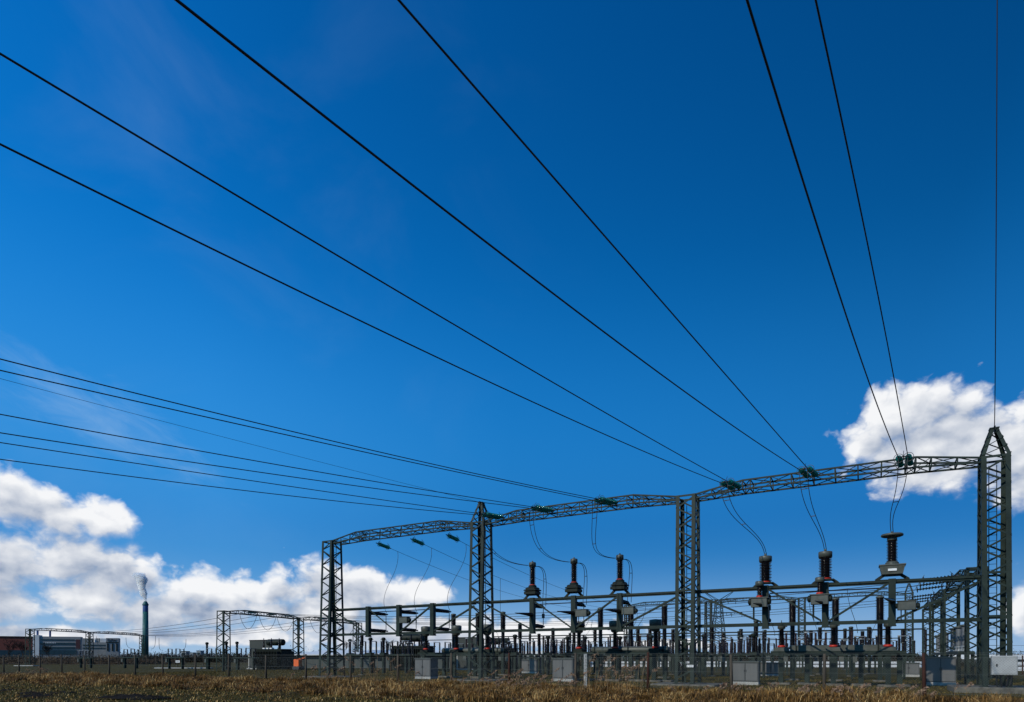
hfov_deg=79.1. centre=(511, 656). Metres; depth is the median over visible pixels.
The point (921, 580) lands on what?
support girder
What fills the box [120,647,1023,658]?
treeline
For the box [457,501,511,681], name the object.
lattice tower
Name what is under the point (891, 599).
switch column
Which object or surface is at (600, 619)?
circuit breaker
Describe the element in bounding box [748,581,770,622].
tap transformer
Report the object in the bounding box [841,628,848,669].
circuit breaker
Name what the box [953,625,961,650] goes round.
grey arrester
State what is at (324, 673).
reed clump
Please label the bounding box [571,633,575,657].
circuit breaker
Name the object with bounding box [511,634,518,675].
voltage transformer
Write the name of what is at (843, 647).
pressure tank
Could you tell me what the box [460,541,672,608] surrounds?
back conductor
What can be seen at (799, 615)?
lattice tower
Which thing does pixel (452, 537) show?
insulator string
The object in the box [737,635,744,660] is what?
voltage transformer
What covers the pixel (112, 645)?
building
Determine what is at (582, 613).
drive box
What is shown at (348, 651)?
voltage transformer
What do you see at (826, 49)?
overhead conductor
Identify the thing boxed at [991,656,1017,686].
control box
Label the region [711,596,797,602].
gantry beam
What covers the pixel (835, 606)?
circuit breaker
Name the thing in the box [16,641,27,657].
bare tree
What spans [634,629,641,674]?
circuit breaker
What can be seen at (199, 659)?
hedge
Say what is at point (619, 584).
instrument transformer
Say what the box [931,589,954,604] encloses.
gantry beam
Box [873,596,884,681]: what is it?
circuit breaker
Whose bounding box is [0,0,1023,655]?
sky
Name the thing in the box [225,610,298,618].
gantry beam
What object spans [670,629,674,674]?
circuit breaker
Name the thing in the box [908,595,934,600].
insulator string
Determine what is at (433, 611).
switch column
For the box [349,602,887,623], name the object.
busbar conductor
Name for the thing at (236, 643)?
voltage transformer
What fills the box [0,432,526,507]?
overhead conductor
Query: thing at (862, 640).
circuit breaker
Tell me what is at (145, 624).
chimney
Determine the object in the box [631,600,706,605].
gantry beam
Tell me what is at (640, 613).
busbar conductor
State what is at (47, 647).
window
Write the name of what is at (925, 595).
insulator string
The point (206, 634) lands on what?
busbar conductor
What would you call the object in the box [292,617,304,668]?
lattice tower
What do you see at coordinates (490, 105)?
overhead conductor
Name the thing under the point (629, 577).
connecting loop
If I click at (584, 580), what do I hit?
connecting loop
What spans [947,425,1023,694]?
lattice tower
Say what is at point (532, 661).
control cabinet
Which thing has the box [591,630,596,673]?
circuit breaker
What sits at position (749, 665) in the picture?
control cabinet
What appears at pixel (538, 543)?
jumper cable
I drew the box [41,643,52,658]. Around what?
bare tree
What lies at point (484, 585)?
back conductor
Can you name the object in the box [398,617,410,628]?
drive box
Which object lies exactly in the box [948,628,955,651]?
grey arrester
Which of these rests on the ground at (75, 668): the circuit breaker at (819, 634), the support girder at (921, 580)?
the circuit breaker at (819, 634)
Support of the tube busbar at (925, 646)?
on the ground at (75, 668)
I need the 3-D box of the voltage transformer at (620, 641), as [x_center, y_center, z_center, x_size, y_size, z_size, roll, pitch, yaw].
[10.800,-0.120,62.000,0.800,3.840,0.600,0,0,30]
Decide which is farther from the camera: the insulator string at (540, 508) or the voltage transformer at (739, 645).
the voltage transformer at (739, 645)
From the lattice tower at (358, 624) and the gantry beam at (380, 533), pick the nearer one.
the gantry beam at (380, 533)
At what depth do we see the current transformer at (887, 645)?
36.72 m
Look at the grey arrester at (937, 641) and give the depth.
69.88 m
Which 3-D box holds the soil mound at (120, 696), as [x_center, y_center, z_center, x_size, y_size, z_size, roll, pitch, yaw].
[-16.450,1.664,26.238,2.350,0.166,1.577,0,0,0]
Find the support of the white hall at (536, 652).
on the ground at (75, 668)
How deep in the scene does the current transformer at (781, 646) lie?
39.60 m
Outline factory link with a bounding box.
[82,638,105,657]
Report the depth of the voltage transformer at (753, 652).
53.86 m
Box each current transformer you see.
[419,626,432,652]
[450,625,462,651]
[483,624,491,651]
[571,621,586,651]
[607,620,622,651]
[647,619,662,651]
[773,620,789,650]
[825,619,841,650]
[879,619,896,650]
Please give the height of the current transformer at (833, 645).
1.980 m
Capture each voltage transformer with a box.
[204,642,209,668]
[225,641,227,669]
[234,641,239,669]
[346,639,353,668]
[366,637,374,672]
[379,637,387,672]
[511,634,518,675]
[544,635,551,674]
[564,636,570,657]
[581,636,588,655]
[616,636,623,674]
[649,635,652,675]
[678,635,680,674]
[701,634,708,675]
[719,636,727,674]
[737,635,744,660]
[749,633,757,660]
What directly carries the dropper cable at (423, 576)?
hanging from the back conductor at (506, 580)
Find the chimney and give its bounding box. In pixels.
[142,601,148,655]
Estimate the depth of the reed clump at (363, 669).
39.94 m
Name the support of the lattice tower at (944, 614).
on the ground at (75, 668)
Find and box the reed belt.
[0,652,190,664]
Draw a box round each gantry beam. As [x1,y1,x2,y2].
[32,628,87,632]
[94,631,140,635]
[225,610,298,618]
[301,617,357,623]
[333,520,479,545]
[484,494,682,526]
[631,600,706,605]
[696,456,980,501]
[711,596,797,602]
[805,591,904,599]
[924,601,939,610]
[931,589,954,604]
[945,569,976,592]
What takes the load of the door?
in the control box at (1012, 669)
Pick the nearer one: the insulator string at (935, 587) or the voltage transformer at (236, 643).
the insulator string at (935, 587)
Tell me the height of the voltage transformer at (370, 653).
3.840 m
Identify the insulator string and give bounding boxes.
[376,541,390,549]
[410,536,424,545]
[446,532,459,541]
[481,511,503,520]
[531,503,554,514]
[594,495,617,506]
[719,478,742,491]
[797,464,819,479]
[893,451,915,468]
[907,590,938,599]
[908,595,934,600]
[911,583,947,592]
[915,581,952,588]
[922,572,958,582]
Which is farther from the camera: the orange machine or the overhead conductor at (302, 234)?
the orange machine
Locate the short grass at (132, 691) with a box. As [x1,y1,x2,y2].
[0,680,603,701]
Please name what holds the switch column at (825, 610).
attached to the support girder at (921, 580)
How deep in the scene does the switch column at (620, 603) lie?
40.79 m
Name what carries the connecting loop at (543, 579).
attached to the instrument transformer at (532, 589)
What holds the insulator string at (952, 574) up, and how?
attached to the gantry beam at (959, 584)
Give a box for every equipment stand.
[417,652,502,678]
[569,652,673,681]
[771,651,910,686]
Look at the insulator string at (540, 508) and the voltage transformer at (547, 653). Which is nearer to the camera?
the insulator string at (540, 508)
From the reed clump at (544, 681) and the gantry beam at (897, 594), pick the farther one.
the gantry beam at (897, 594)
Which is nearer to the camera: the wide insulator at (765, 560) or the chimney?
the wide insulator at (765, 560)
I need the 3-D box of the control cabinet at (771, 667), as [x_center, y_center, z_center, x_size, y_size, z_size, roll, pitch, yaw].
[23.811,1.265,57.000,1.800,1.470,0.700,0,0,30]
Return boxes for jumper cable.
[479,515,528,565]
[529,516,567,561]
[592,499,613,558]
[720,482,766,553]
[799,469,826,548]
[890,456,907,530]
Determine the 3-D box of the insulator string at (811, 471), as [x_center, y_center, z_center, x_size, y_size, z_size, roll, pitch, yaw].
[16.200,-10.113,33.874,0.887,0.603,2.105,0,0,39]
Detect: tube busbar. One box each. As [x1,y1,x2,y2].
[428,633,808,671]
[494,628,927,678]
[545,638,900,668]
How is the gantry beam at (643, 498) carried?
attached to the lattice tower at (481, 563)
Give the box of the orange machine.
[292,657,304,669]
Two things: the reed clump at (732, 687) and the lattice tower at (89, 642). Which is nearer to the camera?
the reed clump at (732, 687)
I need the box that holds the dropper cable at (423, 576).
[414,548,431,611]
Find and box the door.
[993,657,1016,673]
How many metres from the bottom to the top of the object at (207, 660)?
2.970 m
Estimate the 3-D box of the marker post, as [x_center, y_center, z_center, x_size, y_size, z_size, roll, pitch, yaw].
[4.208,0.925,35.500,0.180,2.150,0.180,0,0,0]
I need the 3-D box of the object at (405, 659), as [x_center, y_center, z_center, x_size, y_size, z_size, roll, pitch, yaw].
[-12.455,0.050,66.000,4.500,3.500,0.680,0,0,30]
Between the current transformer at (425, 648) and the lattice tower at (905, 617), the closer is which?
the current transformer at (425, 648)
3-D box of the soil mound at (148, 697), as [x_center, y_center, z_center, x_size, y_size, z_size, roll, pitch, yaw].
[-15.161,1.665,25.585,2.170,0.155,1.204,0,0,0]
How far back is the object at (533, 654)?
65.90 m
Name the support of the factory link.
on the ground at (75, 668)
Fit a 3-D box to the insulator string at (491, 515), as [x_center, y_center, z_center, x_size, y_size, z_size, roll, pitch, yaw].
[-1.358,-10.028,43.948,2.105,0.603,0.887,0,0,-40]
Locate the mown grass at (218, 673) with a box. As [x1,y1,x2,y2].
[107,669,1023,698]
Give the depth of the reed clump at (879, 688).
25.18 m
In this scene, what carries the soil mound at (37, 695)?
on the ground at (75, 668)
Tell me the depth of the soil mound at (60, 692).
28.44 m
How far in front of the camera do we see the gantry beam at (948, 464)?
34.33 m
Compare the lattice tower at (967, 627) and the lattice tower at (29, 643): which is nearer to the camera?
the lattice tower at (967, 627)
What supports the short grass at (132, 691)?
on the ground at (75, 668)
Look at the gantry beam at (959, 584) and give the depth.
44.94 m
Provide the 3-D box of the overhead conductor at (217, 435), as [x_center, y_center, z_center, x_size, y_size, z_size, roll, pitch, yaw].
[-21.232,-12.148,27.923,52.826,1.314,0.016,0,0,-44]
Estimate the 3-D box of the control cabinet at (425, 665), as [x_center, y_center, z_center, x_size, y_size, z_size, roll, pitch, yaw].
[-6.868,1.065,49.800,1.650,1.870,1.100,0,0,30]
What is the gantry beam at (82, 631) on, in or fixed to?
attached to the lattice tower at (29, 643)
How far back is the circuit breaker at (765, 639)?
87.83 m
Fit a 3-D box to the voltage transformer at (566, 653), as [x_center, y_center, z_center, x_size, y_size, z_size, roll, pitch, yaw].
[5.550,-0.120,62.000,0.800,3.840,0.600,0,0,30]
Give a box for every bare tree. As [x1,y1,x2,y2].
[2,638,23,657]
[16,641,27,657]
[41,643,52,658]
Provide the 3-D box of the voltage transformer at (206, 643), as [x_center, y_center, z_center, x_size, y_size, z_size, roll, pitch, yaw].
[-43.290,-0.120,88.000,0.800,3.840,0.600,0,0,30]
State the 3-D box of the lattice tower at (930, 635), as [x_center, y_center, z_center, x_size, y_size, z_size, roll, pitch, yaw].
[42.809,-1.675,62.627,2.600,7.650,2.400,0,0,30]
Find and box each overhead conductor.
[0,52,727,481]
[0,143,720,482]
[0,358,596,498]
[0,370,590,499]
[0,378,472,500]
[0,414,531,506]
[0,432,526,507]
[0,442,480,513]
[0,459,476,514]
[174,0,799,469]
[397,0,807,468]
[746,0,897,456]
[815,0,907,455]
[994,0,997,432]
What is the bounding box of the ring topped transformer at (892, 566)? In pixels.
[875,531,909,580]
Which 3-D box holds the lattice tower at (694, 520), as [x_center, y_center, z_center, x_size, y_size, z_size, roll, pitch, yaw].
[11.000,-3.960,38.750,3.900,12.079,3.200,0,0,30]
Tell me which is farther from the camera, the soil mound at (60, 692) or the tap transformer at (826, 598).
the tap transformer at (826, 598)
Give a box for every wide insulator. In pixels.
[753,553,778,586]
[811,549,838,583]
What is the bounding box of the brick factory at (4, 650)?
[0,636,32,657]
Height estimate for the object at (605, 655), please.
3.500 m
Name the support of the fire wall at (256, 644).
on the ground at (75, 668)
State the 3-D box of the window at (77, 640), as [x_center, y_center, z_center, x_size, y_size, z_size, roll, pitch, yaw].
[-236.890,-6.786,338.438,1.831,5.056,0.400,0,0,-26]
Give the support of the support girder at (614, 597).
attached to the lattice tower at (481, 563)
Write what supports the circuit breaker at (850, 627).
on the ground at (75, 668)
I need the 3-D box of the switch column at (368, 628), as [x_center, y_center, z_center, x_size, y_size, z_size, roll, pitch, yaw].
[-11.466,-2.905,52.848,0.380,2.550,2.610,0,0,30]
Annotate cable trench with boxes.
[154,667,212,668]
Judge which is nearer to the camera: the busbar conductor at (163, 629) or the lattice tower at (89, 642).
the busbar conductor at (163, 629)
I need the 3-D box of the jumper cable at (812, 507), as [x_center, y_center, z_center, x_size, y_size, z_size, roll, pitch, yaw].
[16.631,-8.015,33.947,2.937,3.963,0.424,0,0,-39]
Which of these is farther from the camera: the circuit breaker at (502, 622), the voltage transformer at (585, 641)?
the voltage transformer at (585, 641)
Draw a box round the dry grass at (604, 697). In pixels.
[0,672,1023,701]
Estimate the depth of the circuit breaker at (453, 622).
62.03 m
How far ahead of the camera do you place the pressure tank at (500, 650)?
52.03 m
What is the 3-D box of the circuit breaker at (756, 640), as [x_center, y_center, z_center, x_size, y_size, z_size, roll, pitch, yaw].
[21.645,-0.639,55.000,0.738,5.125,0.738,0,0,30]
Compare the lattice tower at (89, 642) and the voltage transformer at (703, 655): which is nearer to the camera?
the voltage transformer at (703, 655)
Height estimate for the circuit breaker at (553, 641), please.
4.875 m
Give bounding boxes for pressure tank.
[441,648,502,653]
[591,646,669,651]
[791,645,882,650]
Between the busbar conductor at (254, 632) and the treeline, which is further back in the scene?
the treeline
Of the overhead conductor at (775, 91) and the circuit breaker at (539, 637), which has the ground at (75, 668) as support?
the circuit breaker at (539, 637)
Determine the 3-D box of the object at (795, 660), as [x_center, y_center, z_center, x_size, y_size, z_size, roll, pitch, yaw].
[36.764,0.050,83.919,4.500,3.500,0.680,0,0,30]
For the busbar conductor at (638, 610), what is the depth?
55.53 m
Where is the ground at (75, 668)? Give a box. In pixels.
[0,657,1023,701]
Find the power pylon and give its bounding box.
[696,592,742,659]
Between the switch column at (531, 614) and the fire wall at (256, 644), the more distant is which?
the fire wall at (256, 644)
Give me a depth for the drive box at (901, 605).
32.79 m
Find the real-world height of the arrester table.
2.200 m
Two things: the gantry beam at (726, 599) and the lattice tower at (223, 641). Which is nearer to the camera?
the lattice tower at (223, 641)
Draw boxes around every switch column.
[365,606,387,636]
[396,605,417,635]
[429,603,450,635]
[517,598,544,633]
[557,595,585,632]
[604,593,630,631]
[753,585,770,628]
[815,582,828,627]
[884,578,895,625]
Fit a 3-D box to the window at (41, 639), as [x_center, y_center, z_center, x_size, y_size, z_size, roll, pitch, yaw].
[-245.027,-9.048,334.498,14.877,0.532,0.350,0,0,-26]
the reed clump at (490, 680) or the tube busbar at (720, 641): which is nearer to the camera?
the reed clump at (490, 680)
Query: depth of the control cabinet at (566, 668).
44.48 m
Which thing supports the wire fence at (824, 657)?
on the ground at (75, 668)
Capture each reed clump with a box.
[290,664,353,682]
[321,656,424,684]
[449,668,559,688]
[460,671,630,696]
[570,653,658,693]
[668,681,840,698]
[797,682,973,701]
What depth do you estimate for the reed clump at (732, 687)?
27.16 m
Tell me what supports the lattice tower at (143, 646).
on the ground at (75, 668)
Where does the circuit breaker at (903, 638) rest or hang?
on the ground at (75, 668)
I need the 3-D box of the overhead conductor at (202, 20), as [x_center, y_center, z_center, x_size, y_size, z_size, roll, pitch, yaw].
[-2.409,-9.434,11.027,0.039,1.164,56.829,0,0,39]
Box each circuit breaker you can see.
[359,635,365,674]
[448,614,458,673]
[472,613,478,674]
[498,611,507,674]
[517,624,524,675]
[535,633,542,674]
[550,631,554,673]
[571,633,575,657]
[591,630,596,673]
[594,607,605,676]
[624,614,634,677]
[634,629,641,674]
[658,605,670,677]
[658,631,661,668]
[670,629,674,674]
[709,628,715,676]
[721,633,726,675]
[748,634,751,660]
[753,621,760,676]
[763,630,766,661]
[785,599,798,680]
[809,633,814,675]
[816,627,822,674]
[828,598,842,680]
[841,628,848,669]
[847,626,854,676]
[860,631,865,674]
[867,627,872,673]
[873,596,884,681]
[900,630,905,650]
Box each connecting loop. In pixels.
[536,566,546,603]
[579,563,586,603]
[624,559,631,600]
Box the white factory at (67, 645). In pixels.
[33,631,82,657]
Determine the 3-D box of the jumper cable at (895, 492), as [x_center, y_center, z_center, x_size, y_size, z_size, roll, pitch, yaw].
[19.867,-8.318,32.087,0.418,3.248,2.835,0,0,19]
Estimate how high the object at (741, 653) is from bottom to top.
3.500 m
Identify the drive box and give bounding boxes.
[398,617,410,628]
[574,609,590,623]
[621,606,637,614]
[894,600,919,619]
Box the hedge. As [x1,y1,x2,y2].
[11,652,247,661]
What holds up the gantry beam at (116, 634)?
attached to the lattice tower at (89, 642)
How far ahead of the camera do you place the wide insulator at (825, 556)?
34.73 m
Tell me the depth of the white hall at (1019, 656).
131.01 m
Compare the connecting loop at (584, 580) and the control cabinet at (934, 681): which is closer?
the control cabinet at (934, 681)
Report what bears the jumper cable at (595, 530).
hanging from the gantry beam at (643, 498)
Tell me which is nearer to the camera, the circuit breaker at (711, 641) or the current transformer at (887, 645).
the current transformer at (887, 645)
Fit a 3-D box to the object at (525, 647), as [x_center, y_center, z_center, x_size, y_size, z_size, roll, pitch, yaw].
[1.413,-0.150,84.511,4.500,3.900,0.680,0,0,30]
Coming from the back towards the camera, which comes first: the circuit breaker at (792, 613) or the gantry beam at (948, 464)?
the circuit breaker at (792, 613)
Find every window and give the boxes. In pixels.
[39,650,76,654]
[40,643,74,644]
[41,639,74,639]
[44,647,74,648]
[76,639,79,648]
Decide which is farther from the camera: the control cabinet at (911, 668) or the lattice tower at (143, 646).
the lattice tower at (143, 646)
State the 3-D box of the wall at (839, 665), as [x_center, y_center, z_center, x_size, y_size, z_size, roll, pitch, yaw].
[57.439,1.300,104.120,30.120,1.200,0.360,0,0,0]
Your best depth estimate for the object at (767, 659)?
68.41 m
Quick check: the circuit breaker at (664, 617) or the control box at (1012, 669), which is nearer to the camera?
the control box at (1012, 669)
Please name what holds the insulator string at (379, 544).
hanging from the gantry beam at (380, 533)
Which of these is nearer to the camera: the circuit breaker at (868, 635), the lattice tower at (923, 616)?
the circuit breaker at (868, 635)
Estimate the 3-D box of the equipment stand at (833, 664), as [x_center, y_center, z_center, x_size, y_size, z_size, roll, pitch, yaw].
[20.063,0.830,38.185,7.593,2.340,1.400,0,0,30]
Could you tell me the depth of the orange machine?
81.53 m
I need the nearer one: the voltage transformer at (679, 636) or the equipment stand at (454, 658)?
the equipment stand at (454, 658)
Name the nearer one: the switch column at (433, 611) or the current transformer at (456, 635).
the switch column at (433, 611)
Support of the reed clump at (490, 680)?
on the ground at (75, 668)
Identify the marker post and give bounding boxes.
[584,654,586,685]
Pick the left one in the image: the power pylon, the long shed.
the long shed
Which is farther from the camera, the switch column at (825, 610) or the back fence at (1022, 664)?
the back fence at (1022, 664)
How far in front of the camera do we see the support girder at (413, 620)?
49.65 m
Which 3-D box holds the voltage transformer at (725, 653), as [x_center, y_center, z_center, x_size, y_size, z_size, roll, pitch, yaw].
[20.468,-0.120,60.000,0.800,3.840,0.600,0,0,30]
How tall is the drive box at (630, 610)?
1.020 m
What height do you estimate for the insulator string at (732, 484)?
0.603 m
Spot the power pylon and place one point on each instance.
(716, 613)
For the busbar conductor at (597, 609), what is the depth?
55.58 m
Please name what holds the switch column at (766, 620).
attached to the support girder at (921, 580)
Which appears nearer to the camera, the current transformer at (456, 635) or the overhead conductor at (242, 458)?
the overhead conductor at (242, 458)
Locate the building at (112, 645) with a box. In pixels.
[106,638,119,657]
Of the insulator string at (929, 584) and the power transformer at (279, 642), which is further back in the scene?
the power transformer at (279, 642)
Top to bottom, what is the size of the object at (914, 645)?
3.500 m
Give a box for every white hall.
[518,651,549,662]
[938,655,1023,662]
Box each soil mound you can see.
[16,693,54,697]
[19,691,46,694]
[48,691,81,693]
[97,694,146,698]
[126,695,170,699]
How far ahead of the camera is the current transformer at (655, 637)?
43.62 m
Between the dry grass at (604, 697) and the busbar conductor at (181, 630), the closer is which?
the dry grass at (604, 697)
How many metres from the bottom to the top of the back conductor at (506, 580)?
2.691 m
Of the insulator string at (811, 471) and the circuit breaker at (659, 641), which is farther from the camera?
the circuit breaker at (659, 641)
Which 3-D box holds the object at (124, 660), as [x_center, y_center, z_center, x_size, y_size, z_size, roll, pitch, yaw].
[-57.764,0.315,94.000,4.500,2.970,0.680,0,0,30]
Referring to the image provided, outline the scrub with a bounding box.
[580,656,990,666]
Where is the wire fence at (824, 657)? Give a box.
[3,652,1023,696]
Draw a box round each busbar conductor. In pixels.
[53,614,236,631]
[62,616,254,632]
[77,616,279,633]
[111,619,312,634]
[146,625,317,635]
[149,622,316,635]
[258,585,880,616]
[280,586,913,618]
[303,590,910,619]
[337,598,902,622]
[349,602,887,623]
[357,605,885,625]
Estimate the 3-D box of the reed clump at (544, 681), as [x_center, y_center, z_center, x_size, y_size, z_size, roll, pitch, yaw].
[1.599,1.256,29.834,8.220,1.191,2.549,0,0,8]
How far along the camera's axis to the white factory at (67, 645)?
334.49 m
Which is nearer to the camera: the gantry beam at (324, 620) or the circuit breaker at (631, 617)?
the circuit breaker at (631, 617)
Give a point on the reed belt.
(47, 661)
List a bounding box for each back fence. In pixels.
[11,655,203,665]
[989,645,1023,674]
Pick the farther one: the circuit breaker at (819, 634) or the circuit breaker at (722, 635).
the circuit breaker at (819, 634)
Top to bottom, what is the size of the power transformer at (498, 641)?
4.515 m
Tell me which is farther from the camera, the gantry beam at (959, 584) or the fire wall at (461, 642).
the fire wall at (461, 642)
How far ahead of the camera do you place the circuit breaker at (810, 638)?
57.89 m
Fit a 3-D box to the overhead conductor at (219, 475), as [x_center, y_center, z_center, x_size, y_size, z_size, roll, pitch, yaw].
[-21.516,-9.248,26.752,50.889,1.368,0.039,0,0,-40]
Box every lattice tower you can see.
[25,629,34,664]
[85,633,98,664]
[139,635,145,660]
[212,610,230,671]
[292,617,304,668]
[302,540,360,677]
[352,622,361,651]
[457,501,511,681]
[623,605,630,660]
[650,493,722,686]
[704,602,712,663]
[797,598,805,664]
[895,583,921,667]
[922,609,933,656]
[929,602,941,656]
[942,588,962,678]
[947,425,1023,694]
[962,566,988,684]
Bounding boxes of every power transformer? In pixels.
[253,638,293,669]
[390,634,435,670]
[488,637,517,669]
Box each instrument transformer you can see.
[524,561,540,598]
[564,557,582,596]
[609,553,629,594]
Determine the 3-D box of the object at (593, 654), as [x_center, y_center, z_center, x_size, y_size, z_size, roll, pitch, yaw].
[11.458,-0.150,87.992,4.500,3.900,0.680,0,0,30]
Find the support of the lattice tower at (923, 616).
on the ground at (75, 668)
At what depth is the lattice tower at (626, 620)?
120.41 m
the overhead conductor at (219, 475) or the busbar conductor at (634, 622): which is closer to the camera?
the overhead conductor at (219, 475)
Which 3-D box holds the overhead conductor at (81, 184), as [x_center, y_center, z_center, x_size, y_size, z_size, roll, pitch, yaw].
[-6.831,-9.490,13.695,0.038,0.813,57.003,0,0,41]
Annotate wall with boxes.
[247,640,269,668]
[457,637,475,669]
[590,661,777,666]
[785,661,921,666]
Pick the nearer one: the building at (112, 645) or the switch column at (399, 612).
the switch column at (399, 612)
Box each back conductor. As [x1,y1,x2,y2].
[395,550,606,610]
[426,545,650,609]
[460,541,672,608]
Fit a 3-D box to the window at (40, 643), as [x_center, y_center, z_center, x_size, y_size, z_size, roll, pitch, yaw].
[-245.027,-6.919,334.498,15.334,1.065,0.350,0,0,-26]
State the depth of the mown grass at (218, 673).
50.02 m
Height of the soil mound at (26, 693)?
0.155 m
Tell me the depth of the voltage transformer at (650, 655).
57.90 m
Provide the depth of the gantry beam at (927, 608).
67.73 m
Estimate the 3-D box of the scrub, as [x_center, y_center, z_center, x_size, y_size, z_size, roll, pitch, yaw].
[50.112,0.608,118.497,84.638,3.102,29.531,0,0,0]
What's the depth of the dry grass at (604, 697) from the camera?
30.74 m
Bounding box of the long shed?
[294,650,449,667]
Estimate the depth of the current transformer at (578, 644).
46.54 m
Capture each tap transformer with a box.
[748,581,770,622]
[807,577,832,619]
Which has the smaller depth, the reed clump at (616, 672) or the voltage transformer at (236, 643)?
the reed clump at (616, 672)
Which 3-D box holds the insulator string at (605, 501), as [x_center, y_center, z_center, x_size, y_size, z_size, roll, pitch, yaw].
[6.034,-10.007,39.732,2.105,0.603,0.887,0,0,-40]
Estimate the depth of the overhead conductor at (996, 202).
23.89 m
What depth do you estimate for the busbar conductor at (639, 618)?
66.05 m
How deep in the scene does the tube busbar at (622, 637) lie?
74.07 m
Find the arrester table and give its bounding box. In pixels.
[946,651,974,680]
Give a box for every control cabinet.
[414,658,438,678]
[522,659,541,673]
[553,658,574,681]
[732,661,760,684]
[761,662,777,675]
[906,662,919,676]
[925,657,956,685]
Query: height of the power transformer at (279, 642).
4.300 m
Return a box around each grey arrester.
[935,635,938,652]
[946,631,948,651]
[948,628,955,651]
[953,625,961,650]
[959,624,970,650]
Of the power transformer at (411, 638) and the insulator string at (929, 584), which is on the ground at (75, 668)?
the power transformer at (411, 638)
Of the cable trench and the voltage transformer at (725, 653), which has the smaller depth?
the voltage transformer at (725, 653)
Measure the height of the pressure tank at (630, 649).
0.517 m
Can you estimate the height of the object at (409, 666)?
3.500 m
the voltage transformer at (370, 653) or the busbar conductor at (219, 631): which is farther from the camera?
the busbar conductor at (219, 631)
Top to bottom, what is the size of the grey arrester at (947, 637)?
2.100 m
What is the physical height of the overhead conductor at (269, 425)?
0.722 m
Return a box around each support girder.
[336,602,476,635]
[486,591,680,632]
[695,575,980,627]

